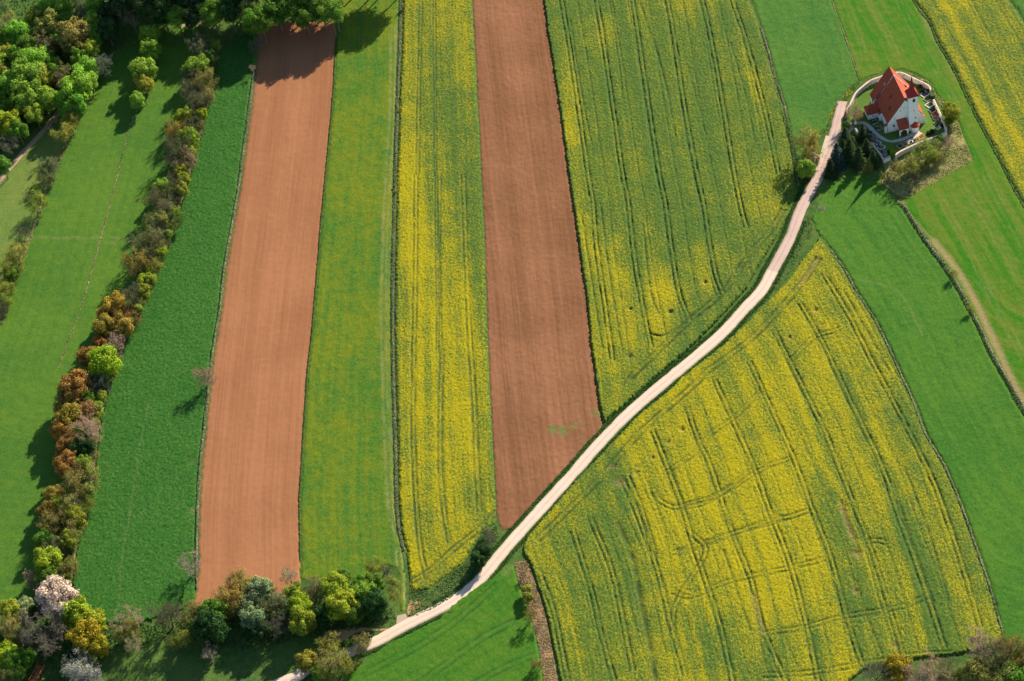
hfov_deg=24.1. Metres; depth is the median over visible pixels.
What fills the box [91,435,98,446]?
budding shrub
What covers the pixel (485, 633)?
cereal field
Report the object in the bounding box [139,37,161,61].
leafy tree
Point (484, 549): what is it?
leafy shrub
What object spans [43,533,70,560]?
bare tree
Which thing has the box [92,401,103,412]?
leafy shrub
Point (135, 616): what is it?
bare tree
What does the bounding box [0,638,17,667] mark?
leafy tree
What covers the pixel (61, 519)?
budding tree
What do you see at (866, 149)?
spruce
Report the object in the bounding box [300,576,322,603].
budding tree
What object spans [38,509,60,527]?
budding tree
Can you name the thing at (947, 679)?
budding tree
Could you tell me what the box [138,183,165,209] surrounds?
bare tree
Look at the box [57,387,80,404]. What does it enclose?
leafy tree
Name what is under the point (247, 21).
leafy tree
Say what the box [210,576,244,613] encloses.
budding tree
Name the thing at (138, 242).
bare tree
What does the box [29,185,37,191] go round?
leafy shrub
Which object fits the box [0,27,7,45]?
leafy tree
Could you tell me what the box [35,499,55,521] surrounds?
leafy tree
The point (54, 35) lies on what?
leafy tree
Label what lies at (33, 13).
leafy tree
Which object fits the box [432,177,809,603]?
road verge
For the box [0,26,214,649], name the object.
meadow
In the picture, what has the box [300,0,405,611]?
meadow
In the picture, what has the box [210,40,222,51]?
budding shrub
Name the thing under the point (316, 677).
leafy tree
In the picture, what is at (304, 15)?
leafy tree
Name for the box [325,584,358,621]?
leafy tree
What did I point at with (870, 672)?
bare tree
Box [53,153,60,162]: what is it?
budding shrub
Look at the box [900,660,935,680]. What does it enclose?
bare tree
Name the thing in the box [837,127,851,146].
spruce
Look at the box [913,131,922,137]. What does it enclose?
terrace
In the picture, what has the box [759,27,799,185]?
grass bank
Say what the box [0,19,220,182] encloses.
dirt track
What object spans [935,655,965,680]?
bare tree
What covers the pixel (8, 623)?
budding tree
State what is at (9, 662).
leafy tree
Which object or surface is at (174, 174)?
bare tree
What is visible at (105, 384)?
leafy shrub
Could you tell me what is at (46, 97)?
leafy tree
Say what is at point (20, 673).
leafy shrub
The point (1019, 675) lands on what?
leafy tree
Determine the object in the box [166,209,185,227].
budding tree
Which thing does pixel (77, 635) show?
leafy tree
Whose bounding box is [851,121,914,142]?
path
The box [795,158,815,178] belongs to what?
leafy tree
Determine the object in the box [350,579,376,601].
leafy tree
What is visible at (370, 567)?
budding tree
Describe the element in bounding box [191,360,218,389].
bare tree
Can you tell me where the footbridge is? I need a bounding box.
[29,662,44,680]
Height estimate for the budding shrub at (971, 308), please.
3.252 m
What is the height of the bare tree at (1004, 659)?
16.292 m
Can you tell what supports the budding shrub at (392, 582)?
on the ground at (164, 662)
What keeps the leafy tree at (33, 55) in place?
on the ground at (164, 662)
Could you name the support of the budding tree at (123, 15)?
on the ground at (164, 662)
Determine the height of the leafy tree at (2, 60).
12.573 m
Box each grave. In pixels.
[870,119,878,124]
[877,143,885,149]
[881,149,887,155]
[920,90,928,97]
[923,94,930,101]
[925,100,932,107]
[928,105,935,112]
[934,118,941,124]
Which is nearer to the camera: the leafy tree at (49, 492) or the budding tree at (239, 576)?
the budding tree at (239, 576)
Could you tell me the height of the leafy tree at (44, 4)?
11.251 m
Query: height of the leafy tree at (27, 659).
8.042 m
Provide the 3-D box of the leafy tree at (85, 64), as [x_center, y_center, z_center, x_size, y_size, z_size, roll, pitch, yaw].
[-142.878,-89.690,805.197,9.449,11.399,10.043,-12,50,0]
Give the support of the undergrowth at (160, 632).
on the ground at (164, 662)
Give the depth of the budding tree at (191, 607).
660.41 m
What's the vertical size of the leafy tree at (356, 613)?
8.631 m
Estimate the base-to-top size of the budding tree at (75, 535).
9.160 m
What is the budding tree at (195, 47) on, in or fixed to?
on the ground at (164, 662)
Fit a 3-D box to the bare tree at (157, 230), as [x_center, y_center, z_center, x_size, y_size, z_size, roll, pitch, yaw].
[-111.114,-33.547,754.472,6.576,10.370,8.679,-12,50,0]
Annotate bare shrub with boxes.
[0,302,10,318]
[15,225,29,238]
[68,492,84,506]
[202,640,216,662]
[381,563,393,577]
[484,528,497,544]
[522,607,538,623]
[531,624,539,632]
[908,171,920,183]
[942,134,955,149]
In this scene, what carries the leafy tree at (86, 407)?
on the ground at (164, 662)
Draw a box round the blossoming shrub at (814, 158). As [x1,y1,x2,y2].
[808,153,820,167]
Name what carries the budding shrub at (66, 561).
on the ground at (164, 662)
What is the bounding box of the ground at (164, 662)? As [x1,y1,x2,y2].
[0,0,1023,680]
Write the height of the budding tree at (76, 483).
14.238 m
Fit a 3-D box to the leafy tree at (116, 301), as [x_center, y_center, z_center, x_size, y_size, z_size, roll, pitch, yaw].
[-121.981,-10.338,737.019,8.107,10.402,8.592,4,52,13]
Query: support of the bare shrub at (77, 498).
on the ground at (164, 662)
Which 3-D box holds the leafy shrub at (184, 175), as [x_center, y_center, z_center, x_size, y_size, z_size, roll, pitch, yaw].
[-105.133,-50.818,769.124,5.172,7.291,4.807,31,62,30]
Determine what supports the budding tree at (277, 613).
on the ground at (164, 662)
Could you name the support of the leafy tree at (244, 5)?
on the ground at (164, 662)
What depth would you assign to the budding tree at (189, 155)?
770.93 m
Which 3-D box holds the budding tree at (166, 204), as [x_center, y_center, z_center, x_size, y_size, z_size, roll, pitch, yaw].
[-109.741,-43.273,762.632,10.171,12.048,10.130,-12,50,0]
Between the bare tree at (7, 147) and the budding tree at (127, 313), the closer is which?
the budding tree at (127, 313)
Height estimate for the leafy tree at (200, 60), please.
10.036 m
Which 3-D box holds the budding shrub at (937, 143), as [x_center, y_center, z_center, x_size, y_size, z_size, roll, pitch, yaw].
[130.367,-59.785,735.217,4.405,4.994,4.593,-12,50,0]
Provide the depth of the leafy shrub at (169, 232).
753.61 m
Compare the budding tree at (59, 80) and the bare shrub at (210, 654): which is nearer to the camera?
the bare shrub at (210, 654)
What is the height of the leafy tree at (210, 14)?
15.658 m
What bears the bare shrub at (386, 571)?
on the ground at (164, 662)
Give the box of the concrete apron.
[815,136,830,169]
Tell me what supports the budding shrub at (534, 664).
on the ground at (164, 662)
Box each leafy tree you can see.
[0,19,32,44]
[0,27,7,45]
[0,42,12,62]
[0,52,7,74]
[0,70,25,97]
[0,93,14,112]
[0,109,22,137]
[0,155,11,178]
[0,597,20,623]
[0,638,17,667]
[2,647,23,673]
[3,45,23,66]
[3,266,19,282]
[7,54,44,92]
[8,117,29,144]
[9,93,31,116]
[10,78,40,107]
[14,647,37,670]
[16,34,40,49]
[17,44,50,65]
[17,596,34,610]
[23,5,44,28]
[23,103,43,127]
[32,528,55,548]
[33,7,61,38]
[33,85,58,112]
[33,546,62,573]
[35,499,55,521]
[35,562,58,582]
[37,0,54,14]
[37,62,55,86]
[42,484,64,500]
[44,55,61,80]
[48,28,62,47]
[49,419,73,442]
[50,495,66,512]
[52,0,72,14]
[52,449,80,478]
[53,400,64,412]
[54,400,83,428]
[55,16,93,54]
[55,87,88,117]
[55,441,68,455]
[55,528,76,550]
[56,368,93,400]
[57,66,94,100]
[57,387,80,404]
[58,11,77,28]
[58,431,76,450]
[59,592,92,630]
[64,503,87,528]
[65,615,101,654]
[68,434,96,455]
[69,46,86,64]
[70,55,99,76]
[73,606,107,634]
[74,454,93,471]
[75,346,94,369]
[77,397,100,422]
[80,386,96,401]
[81,634,110,658]
[83,0,104,18]
[83,9,103,26]
[83,37,99,57]
[83,70,98,96]
[87,343,123,380]
[88,23,101,48]
[90,312,112,338]
[94,17,120,45]
[96,304,113,317]
[97,0,122,24]
[98,290,126,315]
[107,312,134,338]
[110,0,135,27]
[125,0,154,24]
[128,57,158,78]
[129,90,144,109]
[133,74,154,92]
[134,282,150,300]
[138,23,161,40]
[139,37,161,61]
[148,0,172,32]
[151,177,171,195]
[164,4,184,36]
[170,0,190,8]
[173,106,192,125]
[176,126,199,149]
[181,4,203,36]
[182,0,204,6]
[182,53,211,77]
[188,606,230,642]
[193,618,218,647]
[196,599,227,624]
[198,0,222,33]
[198,49,216,68]
[203,597,227,616]
[218,0,240,31]
[234,0,259,20]
[236,591,260,615]
[238,604,268,629]
[241,2,269,40]
[245,575,273,602]
[250,618,273,642]
[251,9,273,42]
[262,0,289,30]
[282,0,300,18]
[283,580,302,599]
[288,589,314,612]
[288,604,317,635]
[289,0,320,34]
[294,649,318,674]
[307,0,329,29]
[310,663,330,680]
[313,603,339,628]
[318,569,348,596]
[323,0,344,31]
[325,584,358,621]
[344,598,365,625]
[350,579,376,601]
[361,586,388,620]
[363,572,386,590]
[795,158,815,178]
[880,652,916,680]
[941,101,961,122]
[960,656,990,680]
[998,661,1023,680]
[1014,659,1023,674]
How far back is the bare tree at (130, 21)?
813.32 m
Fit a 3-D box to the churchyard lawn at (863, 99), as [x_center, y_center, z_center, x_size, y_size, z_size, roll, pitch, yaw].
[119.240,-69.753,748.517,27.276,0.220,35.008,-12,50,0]
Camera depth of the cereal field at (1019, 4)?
771.46 m
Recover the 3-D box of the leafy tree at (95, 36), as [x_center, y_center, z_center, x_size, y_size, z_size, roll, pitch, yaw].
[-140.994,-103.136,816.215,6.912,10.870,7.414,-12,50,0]
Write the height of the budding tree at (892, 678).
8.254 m
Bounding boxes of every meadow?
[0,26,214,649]
[0,128,66,312]
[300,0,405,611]
[833,0,1023,404]
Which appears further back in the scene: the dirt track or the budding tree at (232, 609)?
the dirt track
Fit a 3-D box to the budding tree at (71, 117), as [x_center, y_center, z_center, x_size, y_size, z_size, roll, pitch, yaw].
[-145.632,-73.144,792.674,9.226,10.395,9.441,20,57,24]
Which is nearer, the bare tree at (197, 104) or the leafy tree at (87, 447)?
the leafy tree at (87, 447)
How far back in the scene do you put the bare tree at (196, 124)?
782.47 m
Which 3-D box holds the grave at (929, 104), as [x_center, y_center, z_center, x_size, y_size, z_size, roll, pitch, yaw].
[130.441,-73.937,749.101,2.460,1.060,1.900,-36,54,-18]
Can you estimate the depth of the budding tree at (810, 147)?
736.55 m
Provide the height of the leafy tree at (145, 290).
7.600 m
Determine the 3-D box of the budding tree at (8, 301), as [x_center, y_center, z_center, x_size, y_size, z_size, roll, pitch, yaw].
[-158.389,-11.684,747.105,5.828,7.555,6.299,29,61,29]
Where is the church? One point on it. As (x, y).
(894, 105)
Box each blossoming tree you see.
[33,572,80,620]
[61,647,94,680]
[77,656,102,680]
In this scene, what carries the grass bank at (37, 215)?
on the ground at (164, 662)
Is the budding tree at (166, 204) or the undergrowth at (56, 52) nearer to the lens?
the budding tree at (166, 204)
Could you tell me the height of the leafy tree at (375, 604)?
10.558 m
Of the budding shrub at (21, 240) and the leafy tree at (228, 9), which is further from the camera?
the leafy tree at (228, 9)
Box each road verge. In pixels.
[302,221,807,680]
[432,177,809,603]
[760,214,812,304]
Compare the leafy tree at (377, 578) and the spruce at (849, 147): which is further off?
the spruce at (849, 147)
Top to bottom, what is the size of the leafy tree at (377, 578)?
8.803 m
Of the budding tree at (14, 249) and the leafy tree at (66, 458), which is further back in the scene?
the budding tree at (14, 249)
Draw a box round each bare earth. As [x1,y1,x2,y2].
[323,627,387,640]
[407,600,420,614]
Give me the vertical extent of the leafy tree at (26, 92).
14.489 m
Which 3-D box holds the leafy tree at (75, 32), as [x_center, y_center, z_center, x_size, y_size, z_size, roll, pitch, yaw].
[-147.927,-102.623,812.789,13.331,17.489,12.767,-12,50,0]
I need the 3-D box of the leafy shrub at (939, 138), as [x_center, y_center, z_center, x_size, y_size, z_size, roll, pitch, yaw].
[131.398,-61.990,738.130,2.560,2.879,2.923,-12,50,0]
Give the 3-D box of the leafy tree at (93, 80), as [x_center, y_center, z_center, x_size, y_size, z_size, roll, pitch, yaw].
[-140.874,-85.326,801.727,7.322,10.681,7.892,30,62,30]
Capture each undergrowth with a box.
[0,0,106,15]
[0,11,98,157]
[0,582,388,680]
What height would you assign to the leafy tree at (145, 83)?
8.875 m
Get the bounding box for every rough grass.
[362,607,395,627]
[409,525,499,616]
[905,71,943,107]
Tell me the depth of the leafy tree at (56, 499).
690.70 m
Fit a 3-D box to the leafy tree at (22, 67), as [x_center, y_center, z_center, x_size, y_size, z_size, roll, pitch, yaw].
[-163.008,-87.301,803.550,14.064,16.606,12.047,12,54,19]
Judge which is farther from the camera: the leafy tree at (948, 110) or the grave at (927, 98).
the grave at (927, 98)
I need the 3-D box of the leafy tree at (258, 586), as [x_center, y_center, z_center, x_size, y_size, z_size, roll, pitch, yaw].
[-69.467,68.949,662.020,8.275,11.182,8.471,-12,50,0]
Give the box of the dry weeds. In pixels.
[514,560,557,680]
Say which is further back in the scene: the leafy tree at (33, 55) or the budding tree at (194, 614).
the leafy tree at (33, 55)
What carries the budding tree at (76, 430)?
on the ground at (164, 662)
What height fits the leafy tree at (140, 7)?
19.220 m
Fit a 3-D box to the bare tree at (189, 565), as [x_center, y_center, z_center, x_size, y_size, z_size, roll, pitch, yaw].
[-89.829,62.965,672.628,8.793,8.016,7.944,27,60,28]
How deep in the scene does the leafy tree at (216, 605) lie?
655.86 m
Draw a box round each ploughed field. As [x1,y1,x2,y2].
[194,22,336,613]
[472,0,601,529]
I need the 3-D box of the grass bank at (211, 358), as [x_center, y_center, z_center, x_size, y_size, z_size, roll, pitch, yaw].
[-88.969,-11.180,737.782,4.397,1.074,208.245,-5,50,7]
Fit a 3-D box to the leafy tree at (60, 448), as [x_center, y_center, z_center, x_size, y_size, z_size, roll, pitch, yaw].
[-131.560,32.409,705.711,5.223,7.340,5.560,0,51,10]
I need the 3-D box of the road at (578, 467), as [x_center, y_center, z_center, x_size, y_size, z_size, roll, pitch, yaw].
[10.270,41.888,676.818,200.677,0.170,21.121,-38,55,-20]
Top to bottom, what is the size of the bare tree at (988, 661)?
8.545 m
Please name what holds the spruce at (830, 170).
on the ground at (164, 662)
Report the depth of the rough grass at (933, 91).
751.10 m
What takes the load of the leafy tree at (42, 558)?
on the ground at (164, 662)
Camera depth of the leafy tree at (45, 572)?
673.62 m
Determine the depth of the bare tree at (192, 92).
790.79 m
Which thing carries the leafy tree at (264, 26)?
on the ground at (164, 662)
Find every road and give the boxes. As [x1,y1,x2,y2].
[273,269,777,680]
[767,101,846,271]
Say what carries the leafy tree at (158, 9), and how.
on the ground at (164, 662)
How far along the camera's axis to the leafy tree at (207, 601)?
658.57 m
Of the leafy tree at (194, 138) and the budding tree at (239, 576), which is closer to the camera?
the budding tree at (239, 576)
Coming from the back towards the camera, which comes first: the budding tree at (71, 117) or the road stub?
the budding tree at (71, 117)
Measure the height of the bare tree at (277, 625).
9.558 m
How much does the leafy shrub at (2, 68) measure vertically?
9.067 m
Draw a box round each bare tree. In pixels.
[0,134,21,157]
[18,601,67,656]
[22,568,38,587]
[28,582,44,591]
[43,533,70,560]
[66,412,104,445]
[75,8,86,20]
[89,372,111,395]
[90,53,112,78]
[104,329,125,357]
[108,604,144,635]
[120,286,144,310]
[122,281,139,301]
[123,11,139,38]
[123,631,141,653]
[127,227,161,258]
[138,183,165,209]
[140,244,160,261]
[144,601,185,632]
[146,219,166,245]
[155,208,175,222]
[161,132,191,162]
[162,174,187,201]
[163,151,181,167]
[165,170,179,185]
[174,549,201,577]
[179,67,195,87]
[179,72,207,104]
[183,108,206,134]
[185,90,213,110]
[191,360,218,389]
[248,37,265,54]
[265,609,288,639]
[278,565,297,585]
[306,589,325,610]
[844,97,862,121]
[861,658,892,680]
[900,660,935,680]
[915,648,952,680]
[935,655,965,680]
[962,623,1005,664]
[976,652,1001,672]
[978,631,1023,675]
[992,631,1023,666]
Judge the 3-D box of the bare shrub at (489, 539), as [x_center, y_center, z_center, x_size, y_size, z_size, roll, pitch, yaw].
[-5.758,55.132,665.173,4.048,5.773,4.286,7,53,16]
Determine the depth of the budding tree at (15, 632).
663.11 m
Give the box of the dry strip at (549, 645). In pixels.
[514,561,557,680]
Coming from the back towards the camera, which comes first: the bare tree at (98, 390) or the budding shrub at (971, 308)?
the bare tree at (98, 390)
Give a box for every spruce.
[822,159,838,180]
[826,143,849,173]
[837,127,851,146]
[839,139,846,157]
[841,138,855,166]
[849,146,866,172]
[851,136,857,146]
[855,123,871,143]
[861,138,872,159]
[863,158,873,173]
[866,150,880,170]
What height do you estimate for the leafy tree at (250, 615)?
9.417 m
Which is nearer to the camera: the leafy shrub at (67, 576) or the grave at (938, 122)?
the leafy shrub at (67, 576)
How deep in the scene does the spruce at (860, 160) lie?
734.57 m
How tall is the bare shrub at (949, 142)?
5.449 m
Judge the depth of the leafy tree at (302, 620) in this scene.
650.96 m
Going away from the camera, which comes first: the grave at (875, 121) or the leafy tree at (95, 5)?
the grave at (875, 121)
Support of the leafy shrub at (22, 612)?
on the ground at (164, 662)
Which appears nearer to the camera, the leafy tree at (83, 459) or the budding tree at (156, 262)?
the leafy tree at (83, 459)
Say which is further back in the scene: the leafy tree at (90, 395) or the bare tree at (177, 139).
the bare tree at (177, 139)
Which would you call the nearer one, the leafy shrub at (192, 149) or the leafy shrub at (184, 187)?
the leafy shrub at (184, 187)
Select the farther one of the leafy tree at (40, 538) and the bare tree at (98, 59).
the bare tree at (98, 59)
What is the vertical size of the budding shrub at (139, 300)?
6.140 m
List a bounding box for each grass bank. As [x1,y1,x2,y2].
[0,95,92,323]
[58,93,144,368]
[70,79,211,581]
[195,66,254,587]
[298,36,336,560]
[390,0,405,549]
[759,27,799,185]
[780,108,803,183]
[831,0,859,79]
[831,250,1002,632]
[897,200,1023,410]
[913,0,1023,206]
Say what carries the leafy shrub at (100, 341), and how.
on the ground at (164, 662)
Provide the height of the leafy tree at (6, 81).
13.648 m
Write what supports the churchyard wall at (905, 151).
on the ground at (164, 662)
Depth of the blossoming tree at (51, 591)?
662.89 m
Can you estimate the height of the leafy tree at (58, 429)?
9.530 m
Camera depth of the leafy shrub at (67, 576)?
675.18 m
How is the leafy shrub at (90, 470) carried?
on the ground at (164, 662)
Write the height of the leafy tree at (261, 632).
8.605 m
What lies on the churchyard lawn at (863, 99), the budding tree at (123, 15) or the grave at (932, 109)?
the grave at (932, 109)
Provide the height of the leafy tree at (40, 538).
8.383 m
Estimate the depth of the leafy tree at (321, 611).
652.57 m
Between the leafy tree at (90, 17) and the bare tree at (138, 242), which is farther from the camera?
the leafy tree at (90, 17)
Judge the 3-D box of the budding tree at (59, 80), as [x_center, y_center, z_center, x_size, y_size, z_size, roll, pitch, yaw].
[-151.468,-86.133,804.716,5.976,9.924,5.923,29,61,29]
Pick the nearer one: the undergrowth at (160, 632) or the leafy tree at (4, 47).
the undergrowth at (160, 632)
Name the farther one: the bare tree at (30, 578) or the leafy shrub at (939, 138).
the leafy shrub at (939, 138)
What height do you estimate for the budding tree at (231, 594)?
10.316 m
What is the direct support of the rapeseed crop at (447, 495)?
on the ground at (164, 662)
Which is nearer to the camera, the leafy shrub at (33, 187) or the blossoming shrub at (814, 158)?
the blossoming shrub at (814, 158)
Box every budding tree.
[0,13,17,43]
[0,251,23,278]
[0,275,16,296]
[0,291,14,312]
[0,614,21,643]
[0,668,15,680]
[1,10,14,22]
[3,242,28,266]
[6,620,39,648]
[25,189,49,214]
[30,29,58,51]
[34,509,59,533]
[37,156,58,177]
[37,170,58,187]
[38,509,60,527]
[44,509,75,534]
[46,48,58,57]
[48,122,74,146]
[51,71,64,89]
[51,493,80,516]
[54,62,71,81]
[54,103,80,129]
[56,556,80,575]
[57,461,102,502]
[57,528,81,543]
[69,418,87,437]
[70,0,85,19]
[72,482,98,513]
[84,370,110,389]
[109,619,130,643]
[111,0,132,26]
[111,300,141,326]
[120,245,151,278]
[121,612,146,638]
[142,208,168,235]
[143,226,172,250]
[147,256,165,275]
[153,190,181,215]
[162,624,192,650]
[163,116,185,137]
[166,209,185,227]
[170,145,199,170]
[179,595,203,625]
[181,0,207,26]
[183,29,212,56]
[186,601,203,627]
[190,66,219,91]
[190,88,215,109]
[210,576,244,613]
[214,586,242,605]
[216,596,238,619]
[224,571,253,594]
[234,567,253,590]
[255,587,285,612]
[266,586,293,623]
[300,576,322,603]
[312,647,345,680]
[314,631,341,665]
[331,648,359,674]
[350,631,371,657]
[364,554,382,573]
[792,120,825,159]
[877,669,894,680]
[896,154,922,177]
[911,137,938,166]
[936,669,959,680]
[983,656,1014,680]
[1009,643,1023,664]
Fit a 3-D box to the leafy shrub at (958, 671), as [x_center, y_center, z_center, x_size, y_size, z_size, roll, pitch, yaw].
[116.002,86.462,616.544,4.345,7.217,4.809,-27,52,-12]
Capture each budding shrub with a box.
[0,0,9,13]
[3,289,13,298]
[14,233,27,252]
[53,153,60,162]
[64,557,76,569]
[87,450,99,462]
[90,410,101,422]
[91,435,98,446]
[136,297,146,306]
[166,220,177,232]
[168,205,180,214]
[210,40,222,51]
[345,638,355,647]
[384,574,399,593]
[387,589,399,603]
[480,524,489,535]
[530,655,545,669]
[855,109,863,122]
[879,170,892,180]
[887,159,905,174]
[918,159,928,171]
[930,147,946,166]
[931,139,943,151]
[949,269,958,277]
[966,305,973,313]
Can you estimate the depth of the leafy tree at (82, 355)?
723.93 m
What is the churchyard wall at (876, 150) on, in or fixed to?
on the ground at (164, 662)
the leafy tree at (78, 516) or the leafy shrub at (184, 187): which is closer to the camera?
the leafy tree at (78, 516)
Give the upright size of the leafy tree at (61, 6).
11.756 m
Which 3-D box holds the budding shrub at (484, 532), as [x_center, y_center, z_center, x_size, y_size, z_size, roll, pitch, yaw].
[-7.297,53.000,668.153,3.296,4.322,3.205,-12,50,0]
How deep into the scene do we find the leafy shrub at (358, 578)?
658.37 m
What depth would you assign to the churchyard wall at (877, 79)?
755.90 m
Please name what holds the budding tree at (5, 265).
on the ground at (164, 662)
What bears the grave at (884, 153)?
on the churchyard lawn at (863, 99)
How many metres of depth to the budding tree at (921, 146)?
730.04 m
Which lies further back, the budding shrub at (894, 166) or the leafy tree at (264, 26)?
the leafy tree at (264, 26)
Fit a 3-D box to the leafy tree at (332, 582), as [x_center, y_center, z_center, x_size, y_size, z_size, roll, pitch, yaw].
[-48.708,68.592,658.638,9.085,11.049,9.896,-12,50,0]
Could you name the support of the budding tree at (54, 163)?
on the ground at (164, 662)
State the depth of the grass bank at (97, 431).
724.15 m
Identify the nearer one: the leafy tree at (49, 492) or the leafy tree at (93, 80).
the leafy tree at (49, 492)
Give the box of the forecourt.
[837,126,853,138]
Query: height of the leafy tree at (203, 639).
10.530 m
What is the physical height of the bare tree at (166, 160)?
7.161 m
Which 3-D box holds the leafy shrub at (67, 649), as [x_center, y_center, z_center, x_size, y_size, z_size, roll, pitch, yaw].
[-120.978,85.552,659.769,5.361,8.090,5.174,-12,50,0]
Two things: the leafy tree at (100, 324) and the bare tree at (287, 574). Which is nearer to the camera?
the bare tree at (287, 574)
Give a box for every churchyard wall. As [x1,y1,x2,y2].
[846,72,930,117]
[870,142,882,160]
[883,156,890,162]
[895,99,946,158]
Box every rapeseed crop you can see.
[394,0,496,590]
[523,238,1000,680]
[544,0,797,422]
[915,0,1023,202]
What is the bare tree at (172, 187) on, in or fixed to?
on the ground at (164, 662)
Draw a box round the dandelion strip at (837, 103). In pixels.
[822,82,857,132]
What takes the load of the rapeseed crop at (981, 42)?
on the ground at (164, 662)
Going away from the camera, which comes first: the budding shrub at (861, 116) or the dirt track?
the budding shrub at (861, 116)
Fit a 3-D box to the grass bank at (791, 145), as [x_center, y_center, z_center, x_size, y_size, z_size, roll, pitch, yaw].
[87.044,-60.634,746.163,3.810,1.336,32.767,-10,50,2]
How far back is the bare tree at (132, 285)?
738.35 m
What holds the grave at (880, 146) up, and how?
on the churchyard lawn at (863, 99)
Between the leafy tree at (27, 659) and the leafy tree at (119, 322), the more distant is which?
the leafy tree at (119, 322)
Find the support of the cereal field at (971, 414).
on the ground at (164, 662)
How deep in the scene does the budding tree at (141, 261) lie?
745.64 m
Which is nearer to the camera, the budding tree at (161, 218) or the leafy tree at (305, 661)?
the leafy tree at (305, 661)
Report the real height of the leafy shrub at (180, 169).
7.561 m
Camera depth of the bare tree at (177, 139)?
774.02 m
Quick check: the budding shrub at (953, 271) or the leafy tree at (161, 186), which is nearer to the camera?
the budding shrub at (953, 271)
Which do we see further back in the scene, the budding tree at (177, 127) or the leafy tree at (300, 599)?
the budding tree at (177, 127)
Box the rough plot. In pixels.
[881,119,971,198]
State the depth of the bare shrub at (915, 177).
727.54 m
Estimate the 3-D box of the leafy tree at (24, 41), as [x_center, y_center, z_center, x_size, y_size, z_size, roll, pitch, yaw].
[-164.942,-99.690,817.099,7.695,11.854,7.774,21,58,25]
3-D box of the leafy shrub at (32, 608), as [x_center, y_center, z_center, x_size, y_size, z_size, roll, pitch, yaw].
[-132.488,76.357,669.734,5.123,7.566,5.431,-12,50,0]
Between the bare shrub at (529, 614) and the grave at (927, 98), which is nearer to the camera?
the bare shrub at (529, 614)
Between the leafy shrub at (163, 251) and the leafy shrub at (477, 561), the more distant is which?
the leafy shrub at (163, 251)
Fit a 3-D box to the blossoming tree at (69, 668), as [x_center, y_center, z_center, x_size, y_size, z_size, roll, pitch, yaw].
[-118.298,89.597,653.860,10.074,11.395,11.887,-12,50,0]
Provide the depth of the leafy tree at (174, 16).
808.68 m
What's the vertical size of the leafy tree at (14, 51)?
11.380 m
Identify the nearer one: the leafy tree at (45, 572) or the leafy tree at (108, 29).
the leafy tree at (45, 572)
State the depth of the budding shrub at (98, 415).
710.91 m
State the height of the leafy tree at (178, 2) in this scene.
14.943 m
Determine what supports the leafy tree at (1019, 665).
on the ground at (164, 662)
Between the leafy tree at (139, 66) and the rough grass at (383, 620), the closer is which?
the rough grass at (383, 620)
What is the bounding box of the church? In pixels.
[864,66,924,135]
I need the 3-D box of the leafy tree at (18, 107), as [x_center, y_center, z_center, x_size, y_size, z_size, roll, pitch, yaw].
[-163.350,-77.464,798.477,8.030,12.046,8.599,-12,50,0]
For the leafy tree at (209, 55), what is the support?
on the ground at (164, 662)
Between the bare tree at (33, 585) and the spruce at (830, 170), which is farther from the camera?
the spruce at (830, 170)
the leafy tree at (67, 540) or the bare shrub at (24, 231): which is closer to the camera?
the leafy tree at (67, 540)
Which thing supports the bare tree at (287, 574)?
on the ground at (164, 662)
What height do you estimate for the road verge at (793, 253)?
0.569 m
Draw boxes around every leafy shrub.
[0,63,7,74]
[6,665,26,680]
[17,607,31,626]
[28,604,43,620]
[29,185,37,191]
[62,573,71,582]
[62,639,80,658]
[85,466,94,479]
[92,336,106,347]
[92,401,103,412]
[96,390,106,404]
[99,380,108,390]
[134,303,143,315]
[137,273,146,284]
[144,271,156,287]
[155,246,167,260]
[163,229,172,240]
[174,164,187,176]
[175,181,189,198]
[177,172,191,185]
[184,145,196,155]
[196,107,207,122]
[337,568,351,582]
[352,573,365,586]
[470,552,485,569]
[477,542,491,556]
[521,584,531,592]
[522,592,533,604]
[840,121,850,128]
[936,134,943,141]
[944,118,953,125]
[953,666,964,680]
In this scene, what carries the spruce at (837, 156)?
on the ground at (164, 662)
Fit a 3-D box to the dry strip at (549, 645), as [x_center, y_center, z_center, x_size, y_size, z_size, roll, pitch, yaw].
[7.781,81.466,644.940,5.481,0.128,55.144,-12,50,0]
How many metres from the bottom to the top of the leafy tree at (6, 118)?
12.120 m
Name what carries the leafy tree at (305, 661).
on the ground at (164, 662)
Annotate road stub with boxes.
[396,614,406,623]
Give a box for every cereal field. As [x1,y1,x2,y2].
[72,32,254,623]
[343,564,541,680]
[752,0,858,184]
[812,174,1023,643]
[1011,0,1023,19]
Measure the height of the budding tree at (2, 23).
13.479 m
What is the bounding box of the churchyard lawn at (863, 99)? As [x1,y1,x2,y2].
[848,77,944,158]
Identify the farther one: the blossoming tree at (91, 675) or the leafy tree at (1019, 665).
the blossoming tree at (91, 675)
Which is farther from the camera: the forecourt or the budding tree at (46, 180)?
the budding tree at (46, 180)
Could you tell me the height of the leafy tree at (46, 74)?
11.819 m
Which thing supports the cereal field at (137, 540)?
on the ground at (164, 662)
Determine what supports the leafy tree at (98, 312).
on the ground at (164, 662)
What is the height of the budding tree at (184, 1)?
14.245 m
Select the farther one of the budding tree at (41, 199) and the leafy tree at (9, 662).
the budding tree at (41, 199)
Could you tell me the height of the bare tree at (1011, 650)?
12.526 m
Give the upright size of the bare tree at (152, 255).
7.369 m
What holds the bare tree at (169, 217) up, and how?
on the ground at (164, 662)
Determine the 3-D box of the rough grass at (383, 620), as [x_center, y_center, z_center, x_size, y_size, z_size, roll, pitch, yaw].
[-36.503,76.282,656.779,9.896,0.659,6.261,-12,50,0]
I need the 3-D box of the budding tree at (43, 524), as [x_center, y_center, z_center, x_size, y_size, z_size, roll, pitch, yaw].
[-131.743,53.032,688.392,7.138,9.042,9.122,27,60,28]
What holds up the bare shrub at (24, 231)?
on the meadow at (23, 177)

